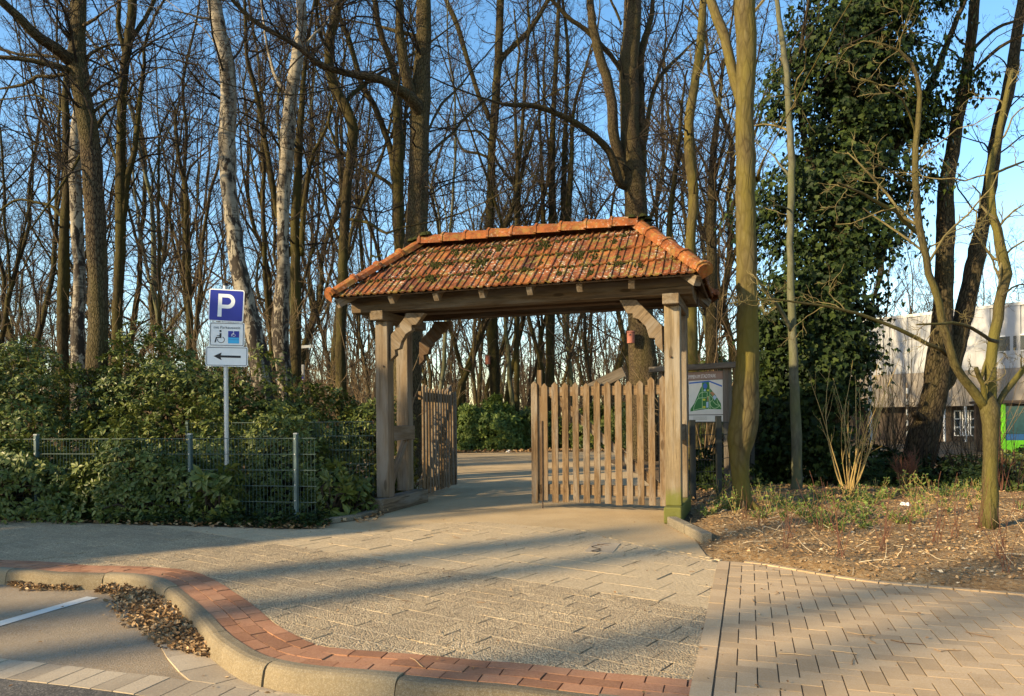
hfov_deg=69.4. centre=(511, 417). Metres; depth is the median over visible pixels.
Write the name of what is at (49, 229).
bare tree
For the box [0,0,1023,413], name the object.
sky
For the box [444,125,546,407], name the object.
bare tree
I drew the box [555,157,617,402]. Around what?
bare tree
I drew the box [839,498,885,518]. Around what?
trailing plant
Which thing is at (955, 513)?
cut stems
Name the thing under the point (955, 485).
trailing plant
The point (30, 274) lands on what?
bare tree
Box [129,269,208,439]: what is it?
bare shrub
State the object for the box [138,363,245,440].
bare shrub
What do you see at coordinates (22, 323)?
bare tree
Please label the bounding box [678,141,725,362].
bare tree
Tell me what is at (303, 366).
info post
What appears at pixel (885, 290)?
bare tree
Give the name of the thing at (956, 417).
window
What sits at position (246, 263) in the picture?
bare tree
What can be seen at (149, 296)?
bare tree
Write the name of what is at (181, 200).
bare tree
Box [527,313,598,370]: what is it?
bare tree
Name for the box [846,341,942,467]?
bare stem shrub
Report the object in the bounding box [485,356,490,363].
bird box
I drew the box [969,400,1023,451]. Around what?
green kiosk
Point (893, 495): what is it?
trailing plant
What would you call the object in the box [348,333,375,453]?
bare shrub
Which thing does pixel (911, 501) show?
leafy shoot
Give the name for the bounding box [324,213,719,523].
timber gateway
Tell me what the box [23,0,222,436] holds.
bare tree
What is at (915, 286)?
bare tree
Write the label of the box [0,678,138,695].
carriageway
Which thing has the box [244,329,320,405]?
bare shrub
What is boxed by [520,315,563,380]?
bare tree
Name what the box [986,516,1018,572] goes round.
cut stems
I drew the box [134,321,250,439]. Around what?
bare shrub
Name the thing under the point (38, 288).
bare tree
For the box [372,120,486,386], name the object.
bare tree
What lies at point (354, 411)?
rhododendron
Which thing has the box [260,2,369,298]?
bare tree
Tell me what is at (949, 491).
trailing plant
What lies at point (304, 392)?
bare shrub
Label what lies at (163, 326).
bare tree
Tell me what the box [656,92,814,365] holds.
bare tree
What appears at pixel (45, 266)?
bare tree
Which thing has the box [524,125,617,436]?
bare tree
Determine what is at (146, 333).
bare tree
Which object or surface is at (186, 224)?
crooked young tree
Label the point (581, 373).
bare shrub
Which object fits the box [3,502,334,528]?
ivy ground cover
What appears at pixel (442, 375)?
bare tree
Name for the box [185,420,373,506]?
fence
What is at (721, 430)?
fence
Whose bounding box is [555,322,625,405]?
bare shrub
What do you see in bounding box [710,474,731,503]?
leafy shoot
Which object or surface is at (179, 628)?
leaf drift
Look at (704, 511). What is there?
trailing plant
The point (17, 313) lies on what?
bare tree
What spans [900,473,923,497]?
leafy shoot
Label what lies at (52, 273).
bare tree
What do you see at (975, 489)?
leafy shoot
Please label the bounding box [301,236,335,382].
bare tree
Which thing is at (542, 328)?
bare tree
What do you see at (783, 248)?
bare tree
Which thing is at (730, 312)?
bare tree
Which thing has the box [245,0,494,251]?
leaning tree
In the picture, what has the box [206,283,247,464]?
parking sign
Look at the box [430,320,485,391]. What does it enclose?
bare tree
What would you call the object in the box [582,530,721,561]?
cobble edging
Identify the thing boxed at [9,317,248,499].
rhododendron
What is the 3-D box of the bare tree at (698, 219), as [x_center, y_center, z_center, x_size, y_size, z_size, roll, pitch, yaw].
[6.090,-6.035,24.289,3.546,14.811,8.063,-1,0,-45]
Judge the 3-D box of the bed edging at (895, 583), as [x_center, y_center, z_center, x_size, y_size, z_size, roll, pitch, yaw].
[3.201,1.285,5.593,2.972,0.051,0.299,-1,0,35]
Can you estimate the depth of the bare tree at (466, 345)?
58.20 m
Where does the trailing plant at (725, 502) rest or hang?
on the soil bed at (997, 582)
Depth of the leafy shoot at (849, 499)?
9.20 m
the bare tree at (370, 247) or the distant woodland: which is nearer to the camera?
the bare tree at (370, 247)
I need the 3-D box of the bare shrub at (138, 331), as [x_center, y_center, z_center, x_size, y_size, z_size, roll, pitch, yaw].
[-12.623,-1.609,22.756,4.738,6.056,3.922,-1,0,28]
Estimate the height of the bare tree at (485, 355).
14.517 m
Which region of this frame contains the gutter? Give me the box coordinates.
[0,623,307,695]
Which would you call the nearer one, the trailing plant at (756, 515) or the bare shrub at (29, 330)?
the trailing plant at (756, 515)
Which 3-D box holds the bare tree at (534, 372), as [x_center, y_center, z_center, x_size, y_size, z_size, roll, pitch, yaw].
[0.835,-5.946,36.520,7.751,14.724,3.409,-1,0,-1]
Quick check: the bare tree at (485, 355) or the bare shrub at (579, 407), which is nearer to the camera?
the bare shrub at (579, 407)
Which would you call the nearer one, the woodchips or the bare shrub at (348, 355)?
the woodchips
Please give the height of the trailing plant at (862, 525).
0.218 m
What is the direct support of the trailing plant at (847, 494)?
on the soil bed at (997, 582)
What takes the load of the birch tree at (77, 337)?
on the forest floor
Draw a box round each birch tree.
[0,0,156,455]
[11,0,293,466]
[236,0,356,466]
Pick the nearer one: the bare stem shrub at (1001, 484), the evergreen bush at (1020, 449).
the bare stem shrub at (1001, 484)
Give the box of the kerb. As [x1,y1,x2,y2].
[0,567,619,695]
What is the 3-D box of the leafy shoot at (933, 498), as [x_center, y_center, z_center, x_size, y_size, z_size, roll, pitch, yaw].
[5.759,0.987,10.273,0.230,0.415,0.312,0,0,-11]
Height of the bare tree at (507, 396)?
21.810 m
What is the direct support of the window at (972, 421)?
in the sports hall
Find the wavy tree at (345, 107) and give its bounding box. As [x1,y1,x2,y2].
[254,0,561,461]
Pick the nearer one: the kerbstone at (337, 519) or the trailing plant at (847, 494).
the kerbstone at (337, 519)
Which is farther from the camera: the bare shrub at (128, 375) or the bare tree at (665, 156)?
the bare tree at (665, 156)
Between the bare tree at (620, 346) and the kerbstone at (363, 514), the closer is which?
the kerbstone at (363, 514)
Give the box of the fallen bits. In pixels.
[66,517,1020,694]
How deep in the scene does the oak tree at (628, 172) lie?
21.70 m
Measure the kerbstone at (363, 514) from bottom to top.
0.070 m
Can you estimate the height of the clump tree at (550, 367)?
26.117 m
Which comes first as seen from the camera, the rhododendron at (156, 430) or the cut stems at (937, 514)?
the cut stems at (937, 514)
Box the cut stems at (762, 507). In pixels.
[755,487,776,524]
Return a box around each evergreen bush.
[457,392,528,451]
[506,406,572,448]
[569,401,625,448]
[689,442,778,490]
[698,348,733,457]
[802,440,963,487]
[913,449,1023,491]
[1005,444,1023,482]
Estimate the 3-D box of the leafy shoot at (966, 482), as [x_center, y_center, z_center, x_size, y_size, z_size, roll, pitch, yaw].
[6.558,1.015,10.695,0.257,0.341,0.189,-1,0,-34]
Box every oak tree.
[0,0,379,473]
[123,0,582,479]
[368,0,760,460]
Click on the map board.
(709, 396)
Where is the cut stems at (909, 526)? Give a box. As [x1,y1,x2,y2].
[896,491,917,531]
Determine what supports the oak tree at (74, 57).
on the forest floor
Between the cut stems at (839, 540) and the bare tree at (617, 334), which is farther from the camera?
the bare tree at (617, 334)
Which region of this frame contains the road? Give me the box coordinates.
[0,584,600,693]
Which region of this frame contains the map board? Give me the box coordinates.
[649,362,735,489]
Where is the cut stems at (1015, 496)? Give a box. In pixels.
[1004,472,1023,511]
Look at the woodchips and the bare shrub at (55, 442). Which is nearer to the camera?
the woodchips
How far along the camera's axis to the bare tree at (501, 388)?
46.11 m
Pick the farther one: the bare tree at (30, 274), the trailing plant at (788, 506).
the bare tree at (30, 274)
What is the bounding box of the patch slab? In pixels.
[585,542,619,552]
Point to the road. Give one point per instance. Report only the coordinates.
(85, 634)
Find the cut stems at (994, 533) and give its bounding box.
[970,497,1014,558]
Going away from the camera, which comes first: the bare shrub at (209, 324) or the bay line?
the bay line
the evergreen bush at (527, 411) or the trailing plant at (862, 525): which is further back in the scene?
the evergreen bush at (527, 411)
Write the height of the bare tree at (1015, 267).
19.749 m
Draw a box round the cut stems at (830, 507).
[809,470,849,532]
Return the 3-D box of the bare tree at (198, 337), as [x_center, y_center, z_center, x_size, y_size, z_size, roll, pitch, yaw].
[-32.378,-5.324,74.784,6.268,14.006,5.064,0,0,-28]
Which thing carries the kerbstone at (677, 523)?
on the gravel path
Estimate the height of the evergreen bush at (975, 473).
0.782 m
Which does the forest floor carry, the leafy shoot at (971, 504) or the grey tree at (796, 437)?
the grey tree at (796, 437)
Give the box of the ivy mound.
[755,344,791,483]
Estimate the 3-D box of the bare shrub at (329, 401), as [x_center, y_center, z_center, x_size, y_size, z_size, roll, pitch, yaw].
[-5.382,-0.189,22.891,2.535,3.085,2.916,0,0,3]
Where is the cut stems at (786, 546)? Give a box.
[776,502,805,548]
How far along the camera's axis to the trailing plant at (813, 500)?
10.35 m
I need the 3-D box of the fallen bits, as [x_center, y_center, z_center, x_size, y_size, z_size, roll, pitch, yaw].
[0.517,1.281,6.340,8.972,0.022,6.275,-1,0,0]
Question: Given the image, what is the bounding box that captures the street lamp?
[868,315,882,444]
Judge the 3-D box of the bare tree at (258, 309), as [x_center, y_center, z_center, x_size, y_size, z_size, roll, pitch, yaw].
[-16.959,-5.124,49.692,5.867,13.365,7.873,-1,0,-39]
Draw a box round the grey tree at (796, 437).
[669,0,816,489]
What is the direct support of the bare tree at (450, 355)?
on the forest floor
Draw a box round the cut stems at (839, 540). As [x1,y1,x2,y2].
[831,494,860,558]
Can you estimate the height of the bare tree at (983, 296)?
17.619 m
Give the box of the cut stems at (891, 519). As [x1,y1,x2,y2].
[876,493,903,537]
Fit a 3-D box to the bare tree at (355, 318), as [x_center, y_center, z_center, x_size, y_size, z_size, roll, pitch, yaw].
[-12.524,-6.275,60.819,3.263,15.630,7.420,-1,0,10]
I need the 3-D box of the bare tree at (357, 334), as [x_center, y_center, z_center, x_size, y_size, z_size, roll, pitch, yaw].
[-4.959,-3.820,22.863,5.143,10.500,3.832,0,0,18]
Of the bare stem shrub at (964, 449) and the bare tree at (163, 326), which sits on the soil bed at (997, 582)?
the bare stem shrub at (964, 449)
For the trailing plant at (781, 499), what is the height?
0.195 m
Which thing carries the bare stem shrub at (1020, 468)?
on the soil bed at (997, 582)
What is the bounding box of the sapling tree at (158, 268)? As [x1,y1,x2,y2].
[84,60,236,426]
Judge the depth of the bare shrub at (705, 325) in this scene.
16.21 m
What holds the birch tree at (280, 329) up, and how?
on the forest floor
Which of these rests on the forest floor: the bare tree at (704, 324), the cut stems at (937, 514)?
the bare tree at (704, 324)
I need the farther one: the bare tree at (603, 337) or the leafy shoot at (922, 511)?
the bare tree at (603, 337)
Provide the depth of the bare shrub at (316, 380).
20.61 m
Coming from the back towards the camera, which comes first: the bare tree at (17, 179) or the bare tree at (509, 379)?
the bare tree at (509, 379)
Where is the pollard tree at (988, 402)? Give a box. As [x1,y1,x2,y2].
[721,0,1023,529]
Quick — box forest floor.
[0,421,1019,528]
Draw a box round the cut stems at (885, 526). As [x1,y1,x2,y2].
[863,492,891,552]
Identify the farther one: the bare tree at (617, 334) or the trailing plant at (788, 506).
the bare tree at (617, 334)
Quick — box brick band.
[0,560,691,695]
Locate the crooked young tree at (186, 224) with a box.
[128,49,261,419]
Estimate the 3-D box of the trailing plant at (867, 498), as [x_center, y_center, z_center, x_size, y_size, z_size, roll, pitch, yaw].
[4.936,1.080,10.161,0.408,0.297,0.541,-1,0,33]
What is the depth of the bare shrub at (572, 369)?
35.64 m
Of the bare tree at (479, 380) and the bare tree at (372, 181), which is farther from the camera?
the bare tree at (479, 380)
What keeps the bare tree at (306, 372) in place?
on the forest floor
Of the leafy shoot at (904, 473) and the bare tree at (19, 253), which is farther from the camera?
the bare tree at (19, 253)
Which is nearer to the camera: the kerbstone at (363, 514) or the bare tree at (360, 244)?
the kerbstone at (363, 514)
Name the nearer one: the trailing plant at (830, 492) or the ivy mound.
the trailing plant at (830, 492)
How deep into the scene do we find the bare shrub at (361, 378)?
28.82 m
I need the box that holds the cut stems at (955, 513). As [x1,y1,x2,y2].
[937,478,971,537]
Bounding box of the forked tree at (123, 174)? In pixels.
[3,0,308,437]
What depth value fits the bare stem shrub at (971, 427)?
14.68 m
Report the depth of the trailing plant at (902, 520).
8.41 m
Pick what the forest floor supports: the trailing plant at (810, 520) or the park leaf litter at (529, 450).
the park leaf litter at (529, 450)
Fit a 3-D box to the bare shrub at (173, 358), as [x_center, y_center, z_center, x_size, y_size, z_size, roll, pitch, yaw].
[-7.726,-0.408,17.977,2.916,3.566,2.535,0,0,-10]
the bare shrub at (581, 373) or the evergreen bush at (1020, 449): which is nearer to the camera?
the evergreen bush at (1020, 449)
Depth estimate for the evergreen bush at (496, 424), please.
28.71 m
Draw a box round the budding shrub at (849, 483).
[806,353,899,493]
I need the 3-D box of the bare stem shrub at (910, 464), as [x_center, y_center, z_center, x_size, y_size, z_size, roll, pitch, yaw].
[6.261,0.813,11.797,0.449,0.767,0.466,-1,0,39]
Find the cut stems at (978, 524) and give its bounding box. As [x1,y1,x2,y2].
[960,477,988,532]
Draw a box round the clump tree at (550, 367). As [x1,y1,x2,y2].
[503,0,619,412]
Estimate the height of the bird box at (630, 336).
0.350 m
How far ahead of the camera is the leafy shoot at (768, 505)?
9.36 m
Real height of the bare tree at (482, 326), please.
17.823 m
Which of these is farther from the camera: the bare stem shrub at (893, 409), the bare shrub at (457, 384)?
the bare shrub at (457, 384)
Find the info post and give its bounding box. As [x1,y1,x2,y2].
[301,345,313,379]
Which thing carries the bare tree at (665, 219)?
on the forest floor
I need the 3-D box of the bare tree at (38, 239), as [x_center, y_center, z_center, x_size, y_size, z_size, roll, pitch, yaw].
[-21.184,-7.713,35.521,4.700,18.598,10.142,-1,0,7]
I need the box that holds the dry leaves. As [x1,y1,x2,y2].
[0,509,388,528]
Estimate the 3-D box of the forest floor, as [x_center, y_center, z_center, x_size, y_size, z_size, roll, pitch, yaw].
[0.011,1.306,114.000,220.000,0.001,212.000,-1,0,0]
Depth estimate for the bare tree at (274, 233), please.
32.27 m
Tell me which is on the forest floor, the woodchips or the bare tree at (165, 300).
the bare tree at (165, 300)
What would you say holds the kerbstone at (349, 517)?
on the forest floor
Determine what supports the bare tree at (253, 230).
on the forest floor
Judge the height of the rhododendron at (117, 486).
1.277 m
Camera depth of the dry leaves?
9.21 m
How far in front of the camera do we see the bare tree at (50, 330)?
60.98 m
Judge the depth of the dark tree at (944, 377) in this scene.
13.44 m
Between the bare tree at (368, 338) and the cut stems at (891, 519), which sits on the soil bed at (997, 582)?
the cut stems at (891, 519)
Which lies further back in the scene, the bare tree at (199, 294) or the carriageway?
the bare tree at (199, 294)
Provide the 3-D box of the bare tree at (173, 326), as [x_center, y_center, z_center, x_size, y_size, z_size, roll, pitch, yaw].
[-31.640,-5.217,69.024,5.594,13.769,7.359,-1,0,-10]
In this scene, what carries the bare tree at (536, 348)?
on the forest floor
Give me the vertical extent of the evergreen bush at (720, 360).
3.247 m
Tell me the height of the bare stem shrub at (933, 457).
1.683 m
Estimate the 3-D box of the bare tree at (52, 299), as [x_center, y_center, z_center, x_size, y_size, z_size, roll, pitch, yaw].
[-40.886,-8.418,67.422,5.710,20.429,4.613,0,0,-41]
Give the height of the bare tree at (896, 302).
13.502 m
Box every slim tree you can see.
[0,0,137,461]
[432,0,610,413]
[621,28,735,264]
[639,0,798,453]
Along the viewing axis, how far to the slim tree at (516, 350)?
30.39 m
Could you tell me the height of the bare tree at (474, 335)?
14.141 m
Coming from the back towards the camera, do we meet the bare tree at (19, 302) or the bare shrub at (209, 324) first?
the bare tree at (19, 302)
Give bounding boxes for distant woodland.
[6,288,991,422]
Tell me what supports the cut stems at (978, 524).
on the soil bed at (997, 582)
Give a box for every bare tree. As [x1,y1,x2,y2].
[0,0,72,435]
[0,0,144,428]
[0,24,185,396]
[0,44,131,430]
[0,67,148,439]
[0,91,46,441]
[0,115,55,428]
[0,170,86,370]
[0,201,35,398]
[0,210,52,393]
[0,211,57,359]
[0,277,54,435]
[1,274,38,396]
[3,210,34,354]
[4,200,143,358]
[10,0,215,437]
[18,191,86,367]
[19,282,56,389]
[20,274,69,356]
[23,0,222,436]
[29,35,163,358]
[30,180,142,365]
[32,222,84,368]
[87,0,237,309]
[106,99,255,444]
[109,298,182,396]
[123,157,219,357]
[124,1,322,374]
[127,227,182,357]
[139,306,181,396]
[142,304,202,358]
[146,20,215,358]
[146,179,276,322]
[155,272,192,351]
[160,0,314,398]
[162,310,208,363]
[165,82,267,370]
[165,201,247,418]
[203,1,328,381]
[203,30,306,329]
[212,210,258,394]
[227,252,303,377]
[229,0,388,402]
[236,87,374,418]
[248,227,321,365]
[255,156,375,454]
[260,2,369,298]
[260,8,388,363]
[271,69,382,364]
[272,50,467,402]
[272,186,333,400]
[275,0,444,445]
[276,285,333,381]
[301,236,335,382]
[304,256,373,407]
[315,136,388,324]
[315,292,373,387]
[319,7,440,341]
[322,318,394,396]
[323,42,408,271]
[327,250,374,384]
[352,0,492,390]
[359,43,489,403]
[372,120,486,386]
[375,68,479,390]
[407,151,539,399]
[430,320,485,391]
[431,0,568,427]
[436,319,467,387]
[440,69,556,448]
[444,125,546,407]
[449,138,600,408]
[452,76,585,405]
[452,165,559,396]
[453,320,480,407]
[457,319,501,392]
[462,62,603,382]
[463,0,593,405]
[467,167,511,364]
[468,194,560,392]
[472,131,558,413]
[479,317,512,397]
[482,53,618,384]
[519,318,570,397]
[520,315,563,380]
[522,317,584,402]
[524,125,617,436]
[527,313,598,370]
[528,123,621,417]
[532,314,613,404]
[536,185,607,386]
[545,43,624,402]
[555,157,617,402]
[573,54,732,376]
[574,38,736,339]
[574,311,627,395]
[578,0,822,373]
[584,312,617,376]
[593,0,705,404]
[596,311,657,380]
[607,42,733,349]
[609,312,627,366]
[617,84,730,326]
[620,31,786,324]
[641,1,814,307]
[655,206,724,362]
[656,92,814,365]
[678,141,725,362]
[699,271,735,352]
[700,125,785,309]
[701,249,736,361]
[762,134,807,309]
[794,29,916,415]
[837,31,923,317]
[861,201,915,316]
[879,288,901,316]
[891,214,923,313]
[897,276,932,312]
[904,257,933,313]
[905,253,957,314]
[977,250,1012,305]
[980,220,1023,302]
[1008,247,1023,297]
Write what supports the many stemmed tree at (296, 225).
on the forest floor
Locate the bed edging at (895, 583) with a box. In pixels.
[744,561,1023,595]
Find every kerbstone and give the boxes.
[323,517,340,522]
[339,514,358,521]
[356,509,377,518]
[667,517,692,532]
[685,525,711,542]
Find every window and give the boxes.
[954,410,960,435]
[962,410,968,435]
[970,410,973,435]
[998,335,1009,352]
[1013,334,1023,350]
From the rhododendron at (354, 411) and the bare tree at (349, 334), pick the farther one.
the bare tree at (349, 334)
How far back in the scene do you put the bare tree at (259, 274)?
49.17 m
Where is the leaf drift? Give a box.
[7,580,269,692]
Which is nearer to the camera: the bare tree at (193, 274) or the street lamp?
the street lamp
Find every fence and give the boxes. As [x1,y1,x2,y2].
[1,433,316,518]
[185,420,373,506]
[689,416,768,500]
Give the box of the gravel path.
[313,448,882,559]
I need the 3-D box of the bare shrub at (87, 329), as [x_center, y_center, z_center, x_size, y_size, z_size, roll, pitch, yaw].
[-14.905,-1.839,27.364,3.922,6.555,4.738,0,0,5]
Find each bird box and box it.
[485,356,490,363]
[626,331,634,342]
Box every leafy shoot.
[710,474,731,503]
[725,486,743,512]
[750,480,767,502]
[755,482,782,514]
[766,486,797,520]
[806,492,828,519]
[839,484,866,512]
[871,477,889,497]
[895,469,917,495]
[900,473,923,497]
[900,484,925,512]
[908,488,933,518]
[914,473,937,503]
[940,489,960,514]
[957,476,976,498]
[961,482,981,510]
[969,476,980,502]
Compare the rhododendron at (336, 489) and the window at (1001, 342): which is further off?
the window at (1001, 342)
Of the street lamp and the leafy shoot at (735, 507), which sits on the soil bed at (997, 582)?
the leafy shoot at (735, 507)
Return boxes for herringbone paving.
[689,561,1023,695]
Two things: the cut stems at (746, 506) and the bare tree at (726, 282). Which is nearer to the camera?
the cut stems at (746, 506)
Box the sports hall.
[846,301,1023,441]
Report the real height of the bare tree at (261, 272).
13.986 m
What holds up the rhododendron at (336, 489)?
on the forest floor
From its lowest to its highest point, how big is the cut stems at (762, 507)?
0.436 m
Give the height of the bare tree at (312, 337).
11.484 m
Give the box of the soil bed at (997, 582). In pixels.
[690,468,1023,593]
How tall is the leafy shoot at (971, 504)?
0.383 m
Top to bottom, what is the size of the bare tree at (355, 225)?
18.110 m
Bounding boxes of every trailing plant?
[699,503,717,516]
[708,493,736,509]
[747,506,776,518]
[770,494,794,504]
[774,496,802,510]
[782,498,818,515]
[791,491,821,504]
[798,504,846,525]
[808,483,840,498]
[815,510,858,531]
[824,492,863,508]
[837,486,868,498]
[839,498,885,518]
[846,510,880,528]
[855,486,889,503]
[873,487,899,498]
[880,506,923,523]
[932,481,958,496]
[942,481,966,491]
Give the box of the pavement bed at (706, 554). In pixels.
[388,528,953,695]
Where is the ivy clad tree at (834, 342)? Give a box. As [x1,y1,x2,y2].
[714,0,1001,484]
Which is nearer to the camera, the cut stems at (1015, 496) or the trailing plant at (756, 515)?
the trailing plant at (756, 515)
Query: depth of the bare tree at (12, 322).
44.51 m
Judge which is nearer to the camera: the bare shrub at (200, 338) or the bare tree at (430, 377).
the bare shrub at (200, 338)
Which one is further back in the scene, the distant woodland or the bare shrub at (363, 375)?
the distant woodland
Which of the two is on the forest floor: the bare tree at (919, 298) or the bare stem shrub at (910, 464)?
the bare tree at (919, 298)
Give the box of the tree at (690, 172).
[616,0,777,464]
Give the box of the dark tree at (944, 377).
[832,0,1023,482]
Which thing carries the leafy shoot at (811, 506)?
on the soil bed at (997, 582)
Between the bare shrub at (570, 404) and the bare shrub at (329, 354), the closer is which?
the bare shrub at (329, 354)
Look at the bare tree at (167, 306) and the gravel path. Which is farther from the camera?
the bare tree at (167, 306)
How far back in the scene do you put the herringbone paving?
4.28 m
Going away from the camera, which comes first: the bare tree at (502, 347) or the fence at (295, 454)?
the fence at (295, 454)
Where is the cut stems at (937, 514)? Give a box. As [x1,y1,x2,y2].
[916,472,956,541]
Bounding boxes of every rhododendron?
[0,330,157,502]
[0,431,114,524]
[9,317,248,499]
[50,429,243,524]
[59,391,263,506]
[185,462,252,524]
[190,343,332,503]
[235,407,363,512]
[278,382,419,495]
[310,458,358,516]
[344,474,378,514]
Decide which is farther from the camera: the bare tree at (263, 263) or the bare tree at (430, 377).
the bare tree at (430, 377)
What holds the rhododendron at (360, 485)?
on the forest floor
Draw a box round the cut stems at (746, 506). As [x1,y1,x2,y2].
[740,485,758,518]
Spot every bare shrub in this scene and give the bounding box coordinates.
[0,274,69,440]
[0,291,70,438]
[7,301,111,460]
[24,312,184,373]
[50,272,193,419]
[63,234,302,434]
[108,353,182,427]
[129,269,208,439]
[130,195,334,413]
[131,223,361,439]
[132,329,251,425]
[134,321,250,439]
[138,298,208,434]
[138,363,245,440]
[162,319,269,425]
[169,273,357,420]
[191,267,356,423]
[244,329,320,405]
[246,349,352,419]
[255,251,425,404]
[272,356,362,422]
[276,380,329,427]
[284,167,482,464]
[301,298,393,401]
[304,377,365,465]
[305,335,430,393]
[305,362,373,418]
[305,364,365,421]
[306,322,374,400]
[315,323,425,463]
[347,346,375,449]
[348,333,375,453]
[425,365,486,405]
[430,351,479,391]
[438,317,528,406]
[460,347,488,402]
[463,349,527,403]
[479,364,533,409]
[500,367,533,407]
[519,326,612,434]
[544,335,625,405]
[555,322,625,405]
[560,378,596,424]
[569,382,601,421]
[582,310,663,405]
[585,352,664,399]
[598,340,626,405]
[601,326,664,399]
[608,160,774,460]
[657,339,735,446]
[697,310,735,371]
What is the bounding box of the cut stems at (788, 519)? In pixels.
[783,497,801,537]
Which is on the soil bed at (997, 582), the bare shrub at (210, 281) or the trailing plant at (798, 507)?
the trailing plant at (798, 507)
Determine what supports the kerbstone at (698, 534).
on the soil bed at (997, 582)
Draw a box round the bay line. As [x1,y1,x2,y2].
[0,596,96,625]
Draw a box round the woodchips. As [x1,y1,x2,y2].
[689,490,1023,583]
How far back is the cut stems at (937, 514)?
7.11 m
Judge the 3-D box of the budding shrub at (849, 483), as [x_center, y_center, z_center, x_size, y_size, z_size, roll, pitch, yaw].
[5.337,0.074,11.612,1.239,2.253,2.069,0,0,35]
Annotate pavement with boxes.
[0,520,717,681]
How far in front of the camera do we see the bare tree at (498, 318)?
51.16 m
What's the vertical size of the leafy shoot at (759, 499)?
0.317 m
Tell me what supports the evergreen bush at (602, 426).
on the ground
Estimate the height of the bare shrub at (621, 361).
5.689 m
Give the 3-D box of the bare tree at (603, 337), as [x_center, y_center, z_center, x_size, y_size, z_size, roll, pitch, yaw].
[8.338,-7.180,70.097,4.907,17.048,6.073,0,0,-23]
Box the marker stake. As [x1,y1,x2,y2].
[906,383,907,434]
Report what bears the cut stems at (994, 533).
on the soil bed at (997, 582)
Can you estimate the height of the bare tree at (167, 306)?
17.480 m
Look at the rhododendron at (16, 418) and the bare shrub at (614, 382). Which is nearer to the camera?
the rhododendron at (16, 418)
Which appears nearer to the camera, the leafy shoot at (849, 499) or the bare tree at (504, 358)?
the leafy shoot at (849, 499)
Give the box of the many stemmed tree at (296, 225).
[141,0,437,412]
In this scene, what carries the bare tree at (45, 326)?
on the forest floor
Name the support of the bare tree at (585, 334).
on the forest floor
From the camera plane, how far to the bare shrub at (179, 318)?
18.57 m
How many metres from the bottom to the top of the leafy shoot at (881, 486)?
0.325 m
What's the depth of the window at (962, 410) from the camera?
34.70 m
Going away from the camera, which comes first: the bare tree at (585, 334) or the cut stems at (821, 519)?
the cut stems at (821, 519)
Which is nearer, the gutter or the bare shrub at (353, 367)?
the gutter
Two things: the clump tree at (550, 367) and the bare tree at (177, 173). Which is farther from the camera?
the bare tree at (177, 173)
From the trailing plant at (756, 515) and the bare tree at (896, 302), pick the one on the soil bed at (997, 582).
the trailing plant at (756, 515)
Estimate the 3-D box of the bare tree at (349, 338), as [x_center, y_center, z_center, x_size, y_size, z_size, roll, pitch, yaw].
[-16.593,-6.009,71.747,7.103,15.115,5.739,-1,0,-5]
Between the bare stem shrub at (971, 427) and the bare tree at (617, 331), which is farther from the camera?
the bare tree at (617, 331)
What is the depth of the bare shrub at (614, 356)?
33.22 m
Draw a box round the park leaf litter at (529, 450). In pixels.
[457,448,937,501]
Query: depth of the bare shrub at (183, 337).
31.76 m
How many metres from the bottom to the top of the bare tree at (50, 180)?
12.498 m
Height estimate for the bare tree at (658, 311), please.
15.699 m
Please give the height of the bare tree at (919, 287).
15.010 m
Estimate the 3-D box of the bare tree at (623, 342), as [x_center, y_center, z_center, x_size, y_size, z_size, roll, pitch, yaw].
[5.685,-6.784,32.062,7.416,16.292,5.992,-1,0,10]
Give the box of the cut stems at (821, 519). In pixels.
[796,479,827,530]
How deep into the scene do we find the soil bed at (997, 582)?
7.09 m
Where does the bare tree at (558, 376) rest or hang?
on the forest floor
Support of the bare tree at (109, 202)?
on the forest floor
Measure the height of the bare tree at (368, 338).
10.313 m
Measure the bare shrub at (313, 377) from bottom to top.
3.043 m
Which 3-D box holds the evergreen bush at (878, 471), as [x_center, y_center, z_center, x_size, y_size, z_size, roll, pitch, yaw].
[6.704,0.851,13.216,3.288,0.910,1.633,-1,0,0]
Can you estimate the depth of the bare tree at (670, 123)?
28.96 m
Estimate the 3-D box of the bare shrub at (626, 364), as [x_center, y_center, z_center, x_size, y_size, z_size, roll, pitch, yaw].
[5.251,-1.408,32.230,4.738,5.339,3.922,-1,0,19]
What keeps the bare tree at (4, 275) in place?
on the forest floor
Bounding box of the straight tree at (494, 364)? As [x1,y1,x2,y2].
[378,0,579,396]
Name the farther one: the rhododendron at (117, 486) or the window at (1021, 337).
the window at (1021, 337)
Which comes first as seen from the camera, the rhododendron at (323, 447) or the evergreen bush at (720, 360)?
the rhododendron at (323, 447)
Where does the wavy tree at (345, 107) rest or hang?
on the forest floor
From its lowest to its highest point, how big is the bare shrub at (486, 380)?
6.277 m
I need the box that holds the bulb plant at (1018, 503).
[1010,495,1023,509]
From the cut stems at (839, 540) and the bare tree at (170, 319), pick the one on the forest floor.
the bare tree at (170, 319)
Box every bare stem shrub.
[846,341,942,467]
[860,290,972,451]
[864,390,976,481]
[889,448,921,492]
[917,363,1023,463]
[934,409,1004,484]
[976,416,1023,491]
[998,427,1016,491]
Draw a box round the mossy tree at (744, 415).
[706,0,851,511]
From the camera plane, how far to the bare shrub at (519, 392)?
39.68 m
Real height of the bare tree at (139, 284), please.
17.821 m
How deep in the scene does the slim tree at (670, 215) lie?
19.95 m
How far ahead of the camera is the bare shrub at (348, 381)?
25.53 m
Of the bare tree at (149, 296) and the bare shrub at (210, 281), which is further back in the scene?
the bare tree at (149, 296)

